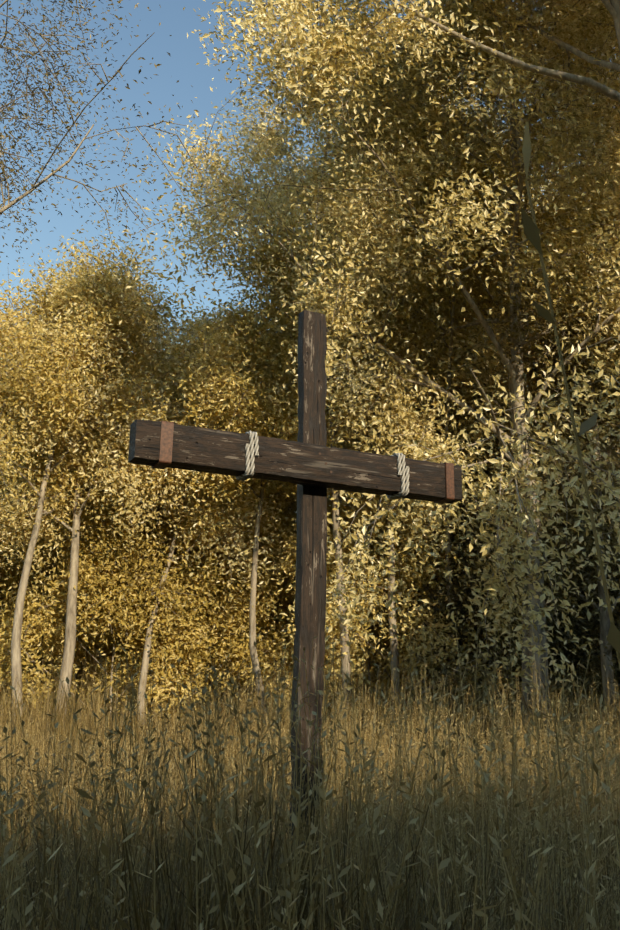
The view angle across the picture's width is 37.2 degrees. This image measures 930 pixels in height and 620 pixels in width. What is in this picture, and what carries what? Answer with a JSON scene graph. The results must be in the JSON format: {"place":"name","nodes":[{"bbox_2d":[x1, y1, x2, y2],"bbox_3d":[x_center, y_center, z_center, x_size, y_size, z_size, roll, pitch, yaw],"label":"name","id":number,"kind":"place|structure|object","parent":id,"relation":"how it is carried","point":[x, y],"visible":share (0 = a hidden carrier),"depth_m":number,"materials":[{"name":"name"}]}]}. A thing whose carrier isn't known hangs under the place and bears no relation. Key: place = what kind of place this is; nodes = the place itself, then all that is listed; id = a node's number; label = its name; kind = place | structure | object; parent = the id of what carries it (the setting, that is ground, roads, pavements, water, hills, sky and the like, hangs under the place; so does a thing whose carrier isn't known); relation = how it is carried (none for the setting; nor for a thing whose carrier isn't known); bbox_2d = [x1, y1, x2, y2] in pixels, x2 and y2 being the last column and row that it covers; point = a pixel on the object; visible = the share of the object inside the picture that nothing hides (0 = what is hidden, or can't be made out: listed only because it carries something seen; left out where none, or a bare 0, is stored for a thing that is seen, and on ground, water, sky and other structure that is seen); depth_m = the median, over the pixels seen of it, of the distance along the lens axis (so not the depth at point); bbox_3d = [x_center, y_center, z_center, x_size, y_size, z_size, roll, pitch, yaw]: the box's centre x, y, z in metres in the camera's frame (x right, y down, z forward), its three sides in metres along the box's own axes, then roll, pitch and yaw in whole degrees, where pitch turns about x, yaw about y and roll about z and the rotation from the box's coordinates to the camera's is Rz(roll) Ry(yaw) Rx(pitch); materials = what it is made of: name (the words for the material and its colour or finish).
{"place":"outdoors","nodes":[
{"label":"outdoors","id":0,"kind":"place"},
{"bbox_2d":[0,0,619,698],"label":"sky","id":1,"kind":"structure","parent":0,"point":[195,80],"materials":[{"name":"blue"}]},
{"bbox_3d":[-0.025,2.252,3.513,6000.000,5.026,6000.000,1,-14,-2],"label":"meadow ground","id":2,"kind":"structure","parent":0,"visible":0},
{"bbox_2d":[0,415,38,502],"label":"tree","id":3,"kind":"object","parent":2,"relation":"on","point":[13,465],"depth_m":30.64,"materials":[{"name":"yellow plant"}]},
{"bbox_2d":[0,358,40,548],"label":"tree","id":4,"kind":"object","parent":2,"relation":"on","point":[3,428],"visible":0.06,"depth_m":23.38,"materials":[{"name":"yellow plant"}]},
{"bbox_2d":[0,515,59,702],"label":"bush","id":5,"kind":"object","parent":2,"relation":"on","point":[12,581],"visible":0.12,"depth_m":24.62,"materials":[{"name":"yellow plant"}]},
{"bbox_2d":[0,426,117,694],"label":"bush","id":6,"kind":"object","parent":2,"relation":"on","point":[59,645],"visible":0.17,"depth_m":24.13,"materials":[{"name":"yellow plant"}]},
{"bbox_2d":[0,534,123,715],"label":"bush","id":7,"kind":"object","parent":2,"relation":"on","point":[49,672],"depth_m":25.53,"materials":[{"name":"yellow plant"}]},
{"bbox_2d":[0,479,129,708],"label":"bush","id":8,"kind":"object","parent":2,"relation":"on","point":[43,638],"depth_m":27.98,"materials":[{"name":"yellow plant"}]},
{"bbox_2d":[0,429,195,714],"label":"bush","id":9,"kind":"object","parent":2,"relation":"on","point":[54,554],"visible":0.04,"depth_m":24.79,"materials":[{"name":"yellow plant"}]},
{"bbox_2d":[0,234,200,721],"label":"tree","id":10,"kind":"object","parent":2,"relation":"on","point":[115,473],"visible":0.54,"depth_m":21.43,"materials":[{"name":"yellow plant"}]},
{"bbox_2d":[0,210,206,732],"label":"tree","id":11,"kind":"object","parent":2,"relation":"on","point":[49,470],"visible":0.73,"depth_m":21.50,"materials":[{"name":"yellow plant"}]},
{"bbox_2d":[0,498,249,718],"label":"bush","id":12,"kind":"object","parent":2,"relation":"on","point":[97,576],"visible":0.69,"depth_m":22.30,"materials":[{"name":"yellow plant"}]},
{"bbox_2d":[0,0,285,306],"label":"tree","id":13,"kind":"object","parent":2,"relation":"on","point":[3,167],"visible":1,"depth_m":14.20,"materials":[{"name":"brown plant"}]},
{"bbox_2d":[17,229,281,709],"bbox_3d":[-5.371,0.940,26.349,8.236,14.334,9.134,-10,-18,32],"label":"tree","id":14,"kind":"object","parent":2,"relation":"on","point":[164,306],"visible":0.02,"depth_m":26.50,"materials":[{"name":"yellow plant"}]},
{"bbox_2d":[26,260,290,724],"bbox_3d":[-4.351,1.197,24.420,7.372,13.028,7.413,-9,-16,25],"label":"tree","id":15,"kind":"object","parent":2,"relation":"on","point":[209,508],"visible":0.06,"depth_m":23.52,"materials":[{"name":"yellow plant"}]},
{"bbox_2d":[27,517,293,722],"bbox_3d":[-4.382,4.245,24.796,6.528,7.228,8.561,31,-34,-63],"label":"bush","id":16,"kind":"object","parent":2,"relation":"on","point":[236,646],"visible":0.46,"depth_m":23.75,"materials":[{"name":"yellow plant"}]},
{"bbox_2d":[37,290,296,724],"bbox_3d":[-3.035,1.414,23.598,6.714,12.350,7.659,-7,-19,29],"label":"tree","id":17,"kind":"object","parent":2,"relation":"on","point":[249,505],"visible":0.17,"depth_m":22.88,"materials":[{"name":"yellow plant"}]},
{"bbox_2d":[135,205,373,718],"bbox_3d":[-1.580,0.154,23.455,6.609,14.612,7.232,5,-15,-23],"label":"tree","id":18,"kind":"object","parent":2,"relation":"on","point":[230,383],"visible":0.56,"depth_m":22.81,"materials":[{"name":"yellow plant"}]},
{"bbox_2d":[179,364,347,590],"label":"tree","id":19,"kind":"object","parent":2,"relation":"on","point":[293,503],"visible":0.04,"depth_m":28.84,"materials":[{"name":"yellow plant"}]},
{"bbox_2d":[153,506,376,725],"bbox_3d":[-1.576,4.485,25.807,7.086,7.325,6.530,-2,-15,7],"label":"bush","id":20,"kind":"object","parent":2,"relation":"on","point":[263,593],"visible":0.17,"depth_m":25.00,"materials":[{"name":"yellow plant"}]},
{"bbox_2d":[172,482,357,722],"bbox_3d":[-1.943,4.195,29.330,7.681,9.746,8.013,-11,-18,36],"label":"bush","id":21,"kind":"object","parent":2,"relation":"on","point":[278,641],"depth_m":27.30,"materials":[{"name":"yellow plant"}]},
{"bbox_2d":[128,310,461,895],"bbox_3d":[-0.037,0.829,3.808,1.544,3.210,0.190,8,-16,-24],"label":"wooden cross","id":22,"kind":"object","parent":2,"relation":"on","point":[310,464],"visible":0.96,"depth_m":3.95,"materials":[{"name":"brown wood"}]},
{"bbox_2d":[131,0,470,720],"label":"tree","id":23,"kind":"object","parent":2,"relation":"on","point":[259,150],"visible":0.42,"depth_m":22.27,"materials":[{"name":"yellow plant"}]},
{"bbox_2d":[240,578,361,718],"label":"bush","id":24,"kind":"object","parent":2,"relation":"on","point":[278,636],"depth_m":26.82,"materials":[{"name":"yellow plant"}]},
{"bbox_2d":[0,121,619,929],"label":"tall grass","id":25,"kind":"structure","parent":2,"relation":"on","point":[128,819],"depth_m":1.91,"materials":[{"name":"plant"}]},
{"bbox_2d":[226,542,415,716],"bbox_3d":[0.110,5.399,27.288,6.259,7.426,6.837,11,-18,-37],"label":"bush","id":26,"kind":"object","parent":2,"relation":"on","point":[289,647],"visible":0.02,"depth_m":26.12,"materials":[{"name":"yellow plant"}]},
{"bbox_2d":[83,0,619,727],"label":"tree","id":27,"kind":"object","parent":2,"relation":"on","point":[523,412],"visible":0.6,"depth_m":18.68,"materials":[{"name":"yellow plant"}]},
{"bbox_2d":[246,488,475,722],"bbox_3d":[1.980,4.011,25.196,6.275,8.228,7.276,-9,-17,30],"label":"bush","id":28,"kind":"object","parent":2,"relation":"on","point":[342,515],"visible":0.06,"depth_m":24.28,"materials":[{"name":"yellow plant"}]},
{"bbox_2d":[215,140,529,497],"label":"tree","id":29,"kind":"object","parent":2,"relation":"on","point":[289,288],"visible":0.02,"depth_m":30.32,"materials":[{"name":"yellow plant"}]},
{"bbox_2d":[264,216,507,707],"bbox_3d":[2.453,-0.281,29.550,9.170,18.652,8.956,-12,-19,43],"label":"tree","id":30,"kind":"object","parent":2,"relation":"on","point":[383,442],"depth_m":29.53,"materials":[{"name":"yellow plant"}]},
{"bbox_2d":[231,91,544,717],"bbox_3d":[1.285,-1.470,25.148,8.222,18.782,10.812,10,-18,-34],"label":"tree","id":31,"kind":"object","parent":2,"relation":"on","point":[392,631],"visible":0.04,"depth_m":23.83,"materials":[{"name":"yellow plant"}]},
{"bbox_2d":[257,459,521,725],"bbox_3d":[1.917,3.775,24.189,6.775,8.200,7.132,5,-15,-20],"label":"bush","id":32,"kind":"object","parent":2,"relation":"on","point":[406,623],"visible":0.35,"depth_m":23.36,"materials":[{"name":"yellow plant"}]},
{"bbox_2d":[187,0,619,197],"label":"tree","id":33,"kind":"object","parent":2,"relation":"on","point":[612,8],"visible":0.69,"depth_m":16.26,"materials":[{"name":"yellow plant"}]},
{"bbox_2d":[234,6,575,720],"bbox_3d":[3.527,-3.113,32.491,16.478,25.523,14.846,-8,-16,28],"label":"tree","id":34,"kind":"object","parent":2,"relation":"on","point":[431,232],"visible":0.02,"depth_m":31.47,"materials":[{"name":"yellow plant"}]},
{"bbox_2d":[340,414,483,635],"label":"dark tree","id":35,"kind":"object","parent":2,"relation":"on","point":[415,521],"depth_m":28.98,"materials":[{"name":"green plant"}]},
{"bbox_2d":[232,50,594,713],"bbox_3d":[3.159,-0.958,23.899,9.652,17.064,11.420,-2,-17,18],"label":"tree","id":36,"kind":"object","parent":2,"relation":"on","point":[419,432],"visible":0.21,"depth_m":22.15,"materials":[{"name":"yellow plant"}]},
{"bbox_2d":[275,354,617,727],"bbox_3d":[4.035,2.070,24.432,8.351,11.663,10.477,11,-18,-37],"label":"bush","id":37,"kind":"object","parent":2,"relation":"on","point":[470,674],"visible":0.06,"depth_m":22.51,"materials":[{"name":"green plant"}]},
{"bbox_2d":[407,450,512,701],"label":"bush","id":38,"kind":"object","parent":2,"relation":"on","point":[452,579],"depth_m":27.93,"materials":[{"name":"green plant"}]},
{"bbox_2d":[427,607,521,716],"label":"bush","id":39,"kind":"object","parent":2,"relation":"on","point":[500,675],"depth_m":27.10,"materials":[{"name":"green plant"}]},
{"bbox_2d":[331,0,619,732],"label":"tree","id":40,"kind":"object","parent":2,"relation":"on","point":[545,217],"visible":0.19,"depth_m":21.76,"materials":[{"name":"yellow plant"}]},
{"bbox_2d":[370,444,619,723],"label":"bush","id":41,"kind":"object","parent":2,"relation":"on","point":[457,589],"visible":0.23,"depth_m":22.58,"materials":[{"name":"green plant"}]},
{"bbox_2d":[381,268,608,549],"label":"tree","id":42,"kind":"object","parent":2,"relation":"on","point":[537,405],"depth_m":29.01,"materials":[{"name":"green plant"}]},
{"bbox_2d":[398,136,619,489],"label":"tree","id":43,"kind":"object","parent":2,"relation":"on","point":[488,354],"visible":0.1,"depth_m":22.97,"materials":[{"name":"yellow plant"}]},
{"bbox_2d":[405,185,618,714],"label":"tree","id":44,"kind":"object","parent":2,"relation":"on","point":[531,370],"visible":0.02,"depth_m":24.56,"materials":[{"name":"green plant"}]},
{"bbox_2d":[412,410,617,721],"bbox_3d":[6.962,3.557,25.651,8.326,9.214,6.482,9,-17,-31],"label":"bush","id":45,"kind":"object","parent":2,"relation":"on","point":[507,634],"visible":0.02,"depth_m":24.08,"materials":[{"name":"green plant"}]},
{"bbox_2d":[425,229,619,721],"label":"dark tree","id":46,"kind":"object","parent":2,"relation":"on","point":[605,650],"visible":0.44,"depth_m":20.68,"materials":[{"name":"green plant"}]},
{"bbox_2d":[456,301,619,584],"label":"dark tree","id":47,"kind":"object","parent":2,"relation":"on","point":[577,412],"visible":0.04,"depth_m":26.51,"materials":[{"name":"green plant"}]},
{"bbox_2d":[459,440,619,718],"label":"bush","id":48,"kind":"object","parent":2,"relation":"on","point":[584,610],"visible":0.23,"depth_m":21.66,"materials":[{"name":"green plant"}]},
{"bbox_2d":[472,483,619,709],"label":"bush","id":49,"kind":"object","parent":2,"relation":"on","point":[505,635],"visible":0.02,"depth_m":22.90,"materials":[{"name":"green plant"}]},
{"bbox_2d":[506,100,619,394],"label":"tree","id":50,"kind":"object","parent":2,"relation":"on","point":[563,203],"depth_m":29.21,"materials":[{"name":"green plant"}]},
{"bbox_2d":[550,457,619,718],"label":"bush","id":51,"kind":"object","parent":2,"relation":"on","point":[596,666],"depth_m":23.14,"materials":[{"name":"green plant"}]}
]}

